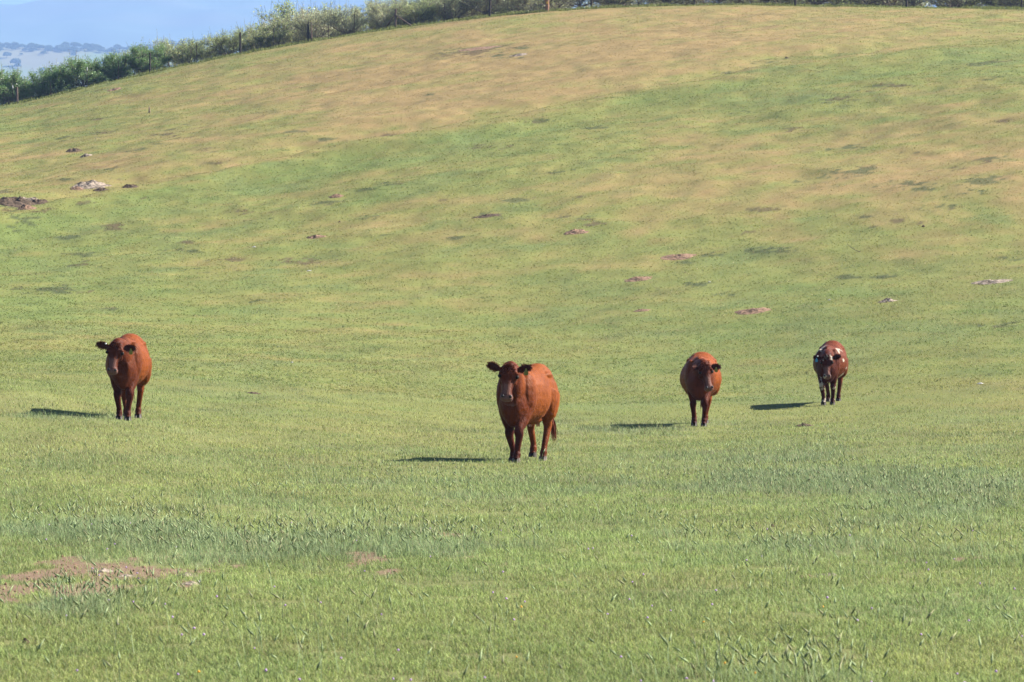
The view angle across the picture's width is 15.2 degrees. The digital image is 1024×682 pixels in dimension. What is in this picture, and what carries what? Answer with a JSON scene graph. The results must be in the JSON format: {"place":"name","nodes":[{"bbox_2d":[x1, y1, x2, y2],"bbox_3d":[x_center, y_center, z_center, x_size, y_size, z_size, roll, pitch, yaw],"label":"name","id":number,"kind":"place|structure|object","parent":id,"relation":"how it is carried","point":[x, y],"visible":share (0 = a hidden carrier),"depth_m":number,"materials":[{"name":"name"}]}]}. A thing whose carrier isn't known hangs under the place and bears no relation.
{"place":"outdoors","nodes":[
{"label":"outdoors","id":0,"kind":"place"},
{"bbox_2d":[0,43,246,95],"bbox_3d":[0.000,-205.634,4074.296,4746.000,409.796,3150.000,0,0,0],"label":"distant hills","id":1,"kind":"structure","parent":0,"point":[34,60],"depth_m":5095.71,"materials":[{"name":"blue"}]},
{"bbox_2d":[3,51,11,57],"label":"distant oak","id":2,"kind":"object","parent":1,"relation":"on","point":[6,53],"visible":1,"depth_m":5087.05,"materials":[{"name":"blue plant"}]},
{"bbox_2d":[10,58,20,63],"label":"distant oak","id":3,"kind":"object","parent":1,"relation":"on","point":[16,60],"visible":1,"depth_m":5020.89,"materials":[{"name":"blue plant"}]},
{"bbox_2d":[0,36,247,70],"bbox_3d":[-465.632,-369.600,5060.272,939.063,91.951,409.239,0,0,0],"label":"ridge wood","id":4,"kind":"object","parent":1,"relation":"on","point":[31,46],"visible":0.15,"depth_m":5169.26,"materials":[{"name":"blue plant"}]},
{"bbox_2d":[0,0,750,48],"bbox_3d":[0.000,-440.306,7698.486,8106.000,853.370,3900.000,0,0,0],"label":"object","id":5,"kind":"structure","parent":0,"point":[106,24],"depth_m":8753.81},
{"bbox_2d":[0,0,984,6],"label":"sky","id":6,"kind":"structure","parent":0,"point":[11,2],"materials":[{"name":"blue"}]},
{"bbox_2d":[0,5,1023,681],"bbox_3d":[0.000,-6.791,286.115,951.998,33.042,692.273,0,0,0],"label":"pasture hill","id":7,"kind":"structure","parent":0,"point":[400,269],"depth_m":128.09,"materials":[{"name":"green plant"}]},
{"bbox_2d":[0,63,32,103],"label":"orchard tree","id":8,"kind":"object","parent":7,"relation":"on","point":[6,83],"visible":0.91,"depth_m":265.38,"materials":[{"name":"green plant"}]},
{"bbox_2d":[0,196,39,207],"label":"earth mound","id":9,"kind":"object","parent":7,"relation":"on","point":[18,202],"visible":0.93,"depth_m":159.91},
{"bbox_2d":[16,204,35,209],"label":"earth mound","id":10,"kind":"object","parent":7,"relation":"on","point":[25,207],"visible":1,"depth_m":148.88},
{"bbox_2d":[5,65,52,100],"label":"orchard tree","id":11,"kind":"object","parent":7,"relation":"on","point":[35,94],"visible":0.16,"depth_m":270.45,"materials":[{"name":"green plant"}]},
{"bbox_2d":[22,197,36,200],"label":"earth mound","id":12,"kind":"object","parent":7,"relation":"on","point":[30,198],"visible":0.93,"depth_m":162.21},
{"bbox_2d":[32,199,48,203],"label":"earth mound","id":13,"kind":"object","parent":7,"relation":"on","point":[40,201],"visible":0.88,"depth_m":161.81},
{"bbox_2d":[26,62,70,95],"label":"orchard tree","id":14,"kind":"object","parent":7,"relation":"on","point":[51,77],"visible":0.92,"depth_m":265.46,"materials":[{"name":"green plant"}]},
{"bbox_2d":[36,58,80,95],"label":"orchard tree","id":15,"kind":"object","parent":7,"relation":"on","point":[65,87],"visible":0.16,"depth_m":271.16,"materials":[{"name":"green plant"}]},
{"bbox_2d":[66,148,82,151],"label":"earth mound","id":16,"kind":"object","parent":7,"relation":"on","point":[73,150],"visible":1,"depth_m":191.94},
{"bbox_2d":[70,186,83,189],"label":"earth mound","id":17,"kind":"object","parent":7,"relation":"on","point":[76,188],"visible":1,"depth_m":167.52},
{"bbox_2d":[55,51,106,86],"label":"orchard tree","id":18,"kind":"object","parent":7,"relation":"on","point":[73,68],"visible":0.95,"depth_m":264.97,"materials":[{"name":"green plant"}]},
{"bbox_2d":[71,180,111,188],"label":"rock outcrop","id":19,"kind":"object","parent":7,"relation":"on","point":[91,184],"visible":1,"depth_m":168.47,"materials":[{"name":"grey stone"}]},
{"bbox_2d":[93,188,108,191],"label":"earth mound","id":20,"kind":"object","parent":7,"relation":"on","point":[99,189],"visible":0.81,"depth_m":167.23,"materials":[{"name":"soil"}]},
{"bbox_2d":[87,568,114,571],"bbox_3d":[-2.929,1.650,27.457,0.206,0.057,0.218,0,0,30],"label":"earth mound","id":21,"kind":"object","parent":7,"relation":"on","point":[104,570],"visible":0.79,"depth_m":27.41,"materials":[{"name":"beige soil"}]},
{"bbox_2d":[82,55,120,84],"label":"orchard tree","id":22,"kind":"object","parent":7,"relation":"on","point":[106,76],"visible":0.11,"depth_m":269.95,"materials":[{"name":"green plant"}]},
{"bbox_2d":[95,50,132,79],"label":"orchard tree","id":23,"kind":"object","parent":7,"relation":"on","point":[109,60],"visible":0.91,"depth_m":266.12,"materials":[{"name":"green plant"}]},
{"bbox_2d":[95,333,152,420],"bbox_3d":[-6.033,0.551,59.832,0.774,1.343,2.204,0,0,-1],"label":"cow","id":24,"kind":"object","parent":7,"relation":"on","point":[128,364],"visible":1,"depth_m":59.24},
{"bbox_2d":[117,574,135,576],"bbox_3d":[-2.716,1.661,27.006,0.155,0.047,0.172,0,0,0],"label":"earth mound","id":25,"kind":"object","parent":7,"relation":"on","point":[123,575],"visible":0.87,"depth_m":26.96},
{"bbox_2d":[122,184,137,187],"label":"earth mound","id":26,"kind":"object","parent":7,"relation":"on","point":[129,186],"visible":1,"depth_m":157.19,"materials":[{"name":"soil"}]},
{"bbox_2d":[101,49,164,75],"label":"orchard tree","id":27,"kind":"object","parent":7,"relation":"on","point":[135,71],"visible":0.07,"depth_m":270.89,"materials":[{"name":"green plant"}]},
{"bbox_2d":[122,39,171,72],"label":"orchard tree","id":28,"kind":"object","parent":7,"relation":"on","point":[139,53],"visible":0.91,"depth_m":265.94,"materials":[{"name":"green plant"}]},
{"bbox_2d":[150,34,198,67],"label":"orchard tree","id":29,"kind":"object","parent":7,"relation":"on","point":[167,53],"visible":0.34,"depth_m":269.47,"materials":[{"name":"green plant"}]},
{"bbox_2d":[176,572,197,577],"bbox_3d":[-2.276,1.655,27.006,0.201,0.063,0.229,0,0,0],"label":"earth mound","id":30,"kind":"object","parent":7,"relation":"on","point":[185,574],"visible":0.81,"depth_m":26.96,"materials":[{"name":"grey stone"}]},
{"bbox_2d":[167,38,211,63],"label":"orchard tree","id":31,"kind":"object","parent":7,"relation":"on","point":[186,51],"visible":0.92,"depth_m":266.80,"materials":[{"name":"green plant"}]},
{"bbox_2d":[179,581,199,584],"bbox_3d":[-2.190,1.665,26.206,0.184,0.054,0.208,0,0,0],"label":"earth mound","id":32,"kind":"object","parent":7,"relation":"on","point":[189,583],"visible":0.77,"depth_m":26.16,"materials":[{"name":"grey stone"}]},
{"bbox_2d":[188,37,227,59],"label":"orchard tree","id":33,"kind":"object","parent":7,"relation":"on","point":[212,54],"visible":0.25,"depth_m":270.63,"materials":[{"name":"green plant"}]},
{"bbox_2d":[200,21,249,55],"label":"orchard tree","id":34,"kind":"object","parent":7,"relation":"on","point":[232,42],"visible":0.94,"depth_m":265.96,"materials":[{"name":"green plant"}]},
{"bbox_2d":[227,19,263,51],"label":"orchard tree","id":35,"kind":"object","parent":7,"relation":"on","point":[246,47],"visible":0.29,"depth_m":270.82,"materials":[{"name":"green plant"}]},
{"bbox_2d":[246,22,279,48],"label":"orchard tree","id":36,"kind":"object","parent":7,"relation":"on","point":[253,41],"visible":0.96,"depth_m":266.73,"materials":[{"name":"green plant"}]},
{"bbox_2d":[259,15,299,45],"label":"orchard tree","id":37,"kind":"object","parent":7,"relation":"on","point":[286,37],"visible":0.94,"depth_m":266.76,"materials":[{"name":"green plant"}]},
{"bbox_2d":[259,12,306,46],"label":"orchard tree","id":38,"kind":"object","parent":7,"relation":"on","point":[297,36],"visible":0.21,"depth_m":270.06,"materials":[{"name":"green plant"}]},
{"bbox_2d":[252,0,334,39],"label":"orchard tree","id":39,"kind":"object","parent":7,"relation":"on","point":[284,10],"visible":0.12,"depth_m":276.87,"materials":[{"name":"green plant"}]},
{"bbox_2d":[285,6,341,40],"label":"orchard tree","id":40,"kind":"object","parent":7,"relation":"on","point":[333,33],"visible":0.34,"depth_m":270.92,"materials":[{"name":"green plant"}]},
{"bbox_2d":[290,4,340,38],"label":"orchard tree","id":41,"kind":"object","parent":7,"relation":"on","point":[302,22],"visible":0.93,"depth_m":266.19,"materials":[{"name":"green plant"}]},
{"bbox_2d":[306,235,325,238],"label":"earth mound","id":42,"kind":"object","parent":7,"relation":"on","point":[315,236],"visible":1,"depth_m":135.84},
{"bbox_2d":[299,4,368,39],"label":"orchard tree","id":43,"kind":"object","parent":7,"relation":"on","point":[326,14],"visible":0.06,"depth_m":276.17,"materials":[{"name":"green plant"}]},
{"bbox_2d":[329,194,343,197],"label":"earth mound","id":44,"kind":"object","parent":7,"relation":"on","point":[336,195],"visible":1,"depth_m":148.67,"materials":[{"name":"brown soil"}]},
{"bbox_2d":[320,2,369,33],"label":"orchard tree","id":45,"kind":"object","parent":7,"relation":"on","point":[332,16],"visible":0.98,"depth_m":265.18,"materials":[{"name":"green plant"}]},
{"bbox_2d":[333,3,370,34],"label":"orchard tree","id":46,"kind":"object","parent":7,"relation":"on","point":[362,28],"visible":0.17,"depth_m":269.98,"materials":[{"name":"green plant"}]},
{"bbox_2d":[360,0,406,27],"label":"orchard tree","id":47,"kind":"object","parent":7,"relation":"on","point":[375,3],"visible":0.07,"depth_m":275.93,"materials":[{"name":"green plant"}]},
{"bbox_2d":[363,0,404,30],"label":"orchard tree","id":48,"kind":"object","parent":7,"relation":"on","point":[375,25],"visible":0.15,"depth_m":271.41,"materials":[{"name":"green plant"}]},
{"bbox_2d":[365,0,409,27],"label":"orchard tree","id":49,"kind":"object","parent":7,"relation":"on","point":[379,18],"visible":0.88,"depth_m":265.46,"materials":[{"name":"green plant"}]},
{"bbox_2d":[384,0,442,23],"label":"orchard tree","id":50,"kind":"object","parent":7,"relation":"on","point":[416,11],"visible":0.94,"depth_m":266.17,"materials":[{"name":"green plant"}]},
{"bbox_2d":[400,0,443,25],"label":"orchard tree","id":51,"kind":"object","parent":7,"relation":"on","point":[409,2],"visible":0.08,"depth_m":271.17,"materials":[{"name":"green plant"}]},
{"bbox_2d":[429,12,467,21],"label":"orchard tree","id":52,"kind":"object","parent":7,"relation":"on","point":[442,18],"visible":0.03,"depth_m":275.68,"materials":[{"name":"green plant"}]},
{"bbox_2d":[420,0,481,19],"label":"orchard tree","id":53,"kind":"object","parent":7,"relation":"on","point":[441,15],"visible":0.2,"depth_m":269.47,"materials":[{"name":"green plant"}]},
{"bbox_2d":[427,0,479,18],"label":"orchard tree","id":54,"kind":"object","parent":7,"relation":"on","point":[450,5],"visible":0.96,"depth_m":266.61,"materials":[{"name":"green plant"}]},
{"bbox_2d":[457,46,498,51],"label":"earth mound","id":55,"kind":"object","parent":7,"relation":"on","point":[477,48],"visible":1,"depth_m":232.90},
{"bbox_2d":[453,0,504,16],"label":"orchard tree","id":56,"kind":"object","parent":7,"relation":"on","point":[474,12],"visible":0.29,"depth_m":270.09,"materials":[{"name":"green plant"}]},
{"bbox_2d":[470,214,499,218],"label":"earth mound","id":57,"kind":"object","parent":7,"relation":"on","point":[486,215],"visible":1,"depth_m":136.07,"materials":[{"name":"brown soil"}]},
{"bbox_2d":[457,0,513,14],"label":"orchard tree","id":58,"kind":"object","parent":7,"relation":"on","point":[494,3],"visible":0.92,"depth_m":265.68,"materials":[{"name":"green plant"}]},
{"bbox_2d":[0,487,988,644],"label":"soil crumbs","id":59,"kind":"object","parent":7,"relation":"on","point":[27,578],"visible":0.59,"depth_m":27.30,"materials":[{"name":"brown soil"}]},
{"bbox_2d":[481,0,520,14],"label":"orchard tree","id":60,"kind":"object","parent":7,"relation":"on","point":[499,12],"visible":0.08,"depth_m":277.00,"materials":[{"name":"green plant"}]},
{"bbox_2d":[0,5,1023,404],"bbox_3d":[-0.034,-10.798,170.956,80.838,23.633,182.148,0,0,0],"label":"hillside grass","id":61,"kind":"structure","parent":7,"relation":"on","point":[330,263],"depth_m":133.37,"materials":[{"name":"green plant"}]},
{"bbox_2d":[0,385,1023,681],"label":"tall grass","id":62,"kind":"structure","parent":7,"relation":"on","point":[540,539],"depth_m":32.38,"materials":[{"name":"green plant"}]},
{"bbox_2d":[0,1,1023,105],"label":"crest weeds","id":63,"kind":"object","parent":7,"relation":"on","point":[534,11],"visible":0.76,"depth_m":261.91,"materials":[{"name":"green plant"}]},
{"bbox_2d":[4,0,1021,101],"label":"wire fence","id":64,"kind":"object","parent":7,"relation":"on","point":[489,12],"visible":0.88,"depth_m":262.39,"materials":[{"name":"metal"}]},
{"bbox_2d":[509,53,527,56],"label":"earth mound","id":65,"kind":"object","parent":7,"relation":"on","point":[520,54],"visible":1,"depth_m":223.69,"materials":[{"name":"brown soil"}]},
{"bbox_2d":[500,0,540,11],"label":"orchard tree","id":66,"kind":"object","parent":7,"relation":"on","point":[522,3],"visible":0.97,"depth_m":266.81,"materials":[{"name":"green plant"}]},
{"bbox_2d":[486,361,559,462],"bbox_3d":[0.167,0.963,52.725,0.696,1.387,2.239,0,0,15],"label":"cow","id":67,"kind":"object","parent":7,"relation":"on","point":[528,395],"visible":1,"depth_m":52.23},
{"bbox_2d":[46,522,1022,681],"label":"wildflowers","id":68,"kind":"object","parent":7,"relation":"on","point":[299,679],"visible":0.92,"depth_m":22.97,"materials":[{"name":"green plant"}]},
{"bbox_2d":[506,1,572,10],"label":"orchard tree","id":69,"kind":"object","parent":7,"relation":"on","point":[535,6],"visible":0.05,"depth_m":276.35,"materials":[{"name":"green plant"}]},
{"bbox_2d":[545,0,548,10],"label":"utility pole","id":70,"kind":"object","parent":7,"relation":"on","point":[546,4],"visible":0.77,"depth_m":261.81,"materials":[{"name":"brown wood"}]},
{"bbox_2d":[530,0,575,9],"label":"orchard tree","id":71,"kind":"object","parent":7,"relation":"on","point":[552,3],"visible":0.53,"depth_m":271.50,"materials":[{"name":"green plant"}]},
{"bbox_2d":[564,229,587,234],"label":"earth mound","id":72,"kind":"object","parent":7,"relation":"on","point":[576,231],"visible":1,"depth_m":129.64,"materials":[{"name":"brown soil"}]},
{"bbox_2d":[554,0,603,7],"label":"orchard tree","id":73,"kind":"object","parent":7,"relation":"on","point":[577,3],"visible":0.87,"depth_m":267.13,"materials":[{"name":"green plant"}]},
{"bbox_2d":[583,0,645,6],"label":"orchard tree","id":74,"kind":"object","parent":7,"relation":"on","point":[622,5],"visible":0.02,"depth_m":282.11,"materials":[{"name":"green plant"}]},
{"bbox_2d":[596,0,633,5],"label":"orchard tree","id":75,"kind":"object","parent":7,"relation":"on","point":[603,3],"visible":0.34,"depth_m":270.23,"materials":[{"name":"green plant"}]},
{"bbox_2d":[604,0,627,5],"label":"orchard tree","id":76,"kind":"object","parent":7,"relation":"on","point":[614,2],"visible":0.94,"depth_m":266.53,"materials":[{"name":"green plant"}]},
{"bbox_2d":[597,0,648,5],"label":"orchard tree","id":77,"kind":"object","parent":7,"relation":"on","point":[640,1],"visible":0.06,"depth_m":277.07,"materials":[{"name":"green plant"}]},
{"bbox_2d":[623,276,650,281],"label":"earth mound","id":78,"kind":"object","parent":7,"relation":"on","point":[636,279],"visible":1,"depth_m":116.44,"materials":[{"name":"brown soil"}]},
{"bbox_2d":[633,309,650,311],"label":"earth mound","id":79,"kind":"object","parent":7,"relation":"on","point":[640,310],"visible":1,"depth_m":108.03,"materials":[{"name":"beige soil"}]},
{"bbox_2d":[644,0,681,4],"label":"orchard tree","id":80,"kind":"object","parent":7,"relation":"on","point":[655,1],"visible":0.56,"depth_m":271.76,"materials":[{"name":"green plant"}]},
{"bbox_2d":[660,254,695,259],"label":"earth mound","id":81,"kind":"object","parent":7,"relation":"on","point":[677,257],"visible":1,"depth_m":121.31,"materials":[{"name":"brown soil"}]},
{"bbox_2d":[660,0,721,4],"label":"orchard tree","id":82,"kind":"object","parent":7,"relation":"on","point":[685,2],"visible":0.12,"depth_m":275.64,"materials":[{"name":"green plant"}]},
{"bbox_2d":[679,351,721,426],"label":"cow","id":83,"kind":"object","parent":7,"relation":"on","point":[700,377],"visible":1,"depth_m":70.80},
{"bbox_2d":[680,0,724,3],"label":"orchard tree","id":84,"kind":"object","parent":7,"relation":"on","point":[706,1],"visible":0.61,"depth_m":270.61,"materials":[{"name":"green plant"}]},
{"bbox_2d":[722,0,772,3],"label":"orchard tree","id":85,"kind":"object","parent":7,"relation":"on","point":[738,1],"visible":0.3,"depth_m":276.09,"materials":[{"name":"green plant"}]},
{"bbox_2d":[735,307,770,314],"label":"earth mound","id":86,"kind":"object","parent":7,"relation":"on","point":[752,311],"visible":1,"depth_m":104.57,"materials":[{"name":"brown soil"}]},
{"bbox_2d":[751,0,798,3],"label":"orchard tree","id":87,"kind":"object","parent":7,"relation":"on","point":[778,1],"visible":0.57,"depth_m":271.21,"materials":[{"name":"green plant"}]},
{"bbox_2d":[752,0,805,4],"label":"orchard tree","id":88,"kind":"object","parent":7,"relation":"on","point":[785,2],"visible":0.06,"depth_m":281.77,"materials":[{"name":"green plant"}]},
{"bbox_2d":[795,423,813,426],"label":"earth mound","id":89,"kind":"object","parent":7,"relation":"on","point":[802,424],"visible":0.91,"depth_m":68.43,"materials":[{"name":"brown soil"}]},
{"bbox_2d":[796,0,829,4],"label":"orchard tree","id":90,"kind":"object","parent":7,"relation":"on","point":[817,2],"visible":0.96,"depth_m":266.75,"materials":[{"name":"green plant"}]},
{"bbox_2d":[792,0,852,4],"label":"orchard tree","id":91,"kind":"object","parent":7,"relation":"on","point":[844,1],"visible":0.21,"depth_m":276.77,"materials":[{"name":"green plant"}]},
{"bbox_2d":[803,0,842,4],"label":"orchard tree","id":92,"kind":"object","parent":7,"relation":"on","point":[830,1],"visible":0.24,"depth_m":270.37,"materials":[{"name":"green plant"}]},
{"bbox_2d":[813,340,847,404],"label":"cow","id":93,"kind":"object","parent":7,"relation":"on","point":[830,362],"visible":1,"depth_m":77.89},
{"bbox_2d":[849,0,882,5],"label":"orchard tree","id":94,"kind":"object","parent":7,"relation":"on","point":[866,2],"visible":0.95,"depth_m":266.51,"materials":[{"name":"green plant"}]},
{"bbox_2d":[859,0,909,6],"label":"orchard tree","id":95,"kind":"object","parent":7,"relation":"on","point":[879,2],"visible":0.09,"depth_m":276.10,"materials":[{"name":"green plant"}]},
{"bbox_2d":[870,0,904,5],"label":"orchard tree","id":96,"kind":"object","parent":7,"relation":"on","point":[885,2],"visible":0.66,"depth_m":271.06,"materials":[{"name":"green plant"}]},
{"bbox_2d":[879,298,896,302],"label":"earth mound","id":97,"kind":"object","parent":7,"relation":"on","point":[887,300],"visible":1,"depth_m":102.95,"materials":[{"name":"grey soil"}]},
{"bbox_2d":[897,0,926,6],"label":"orchard tree","id":98,"kind":"object","parent":7,"relation":"on","point":[913,3],"visible":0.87,"depth_m":265.83,"materials":[{"name":"green plant"}]},
{"bbox_2d":[894,0,933,6],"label":"orchard tree","id":99,"kind":"object","parent":7,"relation":"on","point":[922,4],"visible":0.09,"depth_m":280.98,"materials":[{"name":"green plant"}]},
{"bbox_2d":[926,0,970,7],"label":"orchard tree","id":100,"kind":"object","parent":7,"relation":"on","point":[937,3],"visible":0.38,"depth_m":270.46,"materials":[{"name":"green plant"}]},
{"bbox_2d":[940,0,965,7],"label":"orchard tree","id":101,"kind":"object","parent":7,"relation":"on","point":[951,3],"visible":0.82,"depth_m":265.73,"materials":[{"name":"green plant"}]},
{"bbox_2d":[938,0,984,7],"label":"orchard tree","id":102,"kind":"object","parent":7,"relation":"on","point":[973,3],"visible":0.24,"depth_m":276.41,"materials":[{"name":"green plant"}]},
{"bbox_2d":[971,279,1012,284],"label":"earth mound","id":103,"kind":"object","parent":7,"relation":"on","point":[982,282],"visible":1,"depth_m":105.13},
{"bbox_2d":[968,0,1018,7],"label":"orchard tree","id":104,"kind":"object","parent":7,"relation":"on","point":[987,3],"visible":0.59,"depth_m":269.90,"materials":[{"name":"green plant"}]},
{"bbox_2d":[982,0,1023,7],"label":"orchard tree","id":105,"kind":"object","parent":7,"relation":"on","point":[1012,3],"visible":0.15,"depth_m":275.69,"materials":[{"name":"green plant"}]},
{"bbox_2d":[988,0,1023,7],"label":"orchard tree","id":106,"kind":"object","parent":7,"relation":"on","point":[1009,3],"visible":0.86,"depth_m":266.50,"materials":[{"name":"green plant"}]}
]}

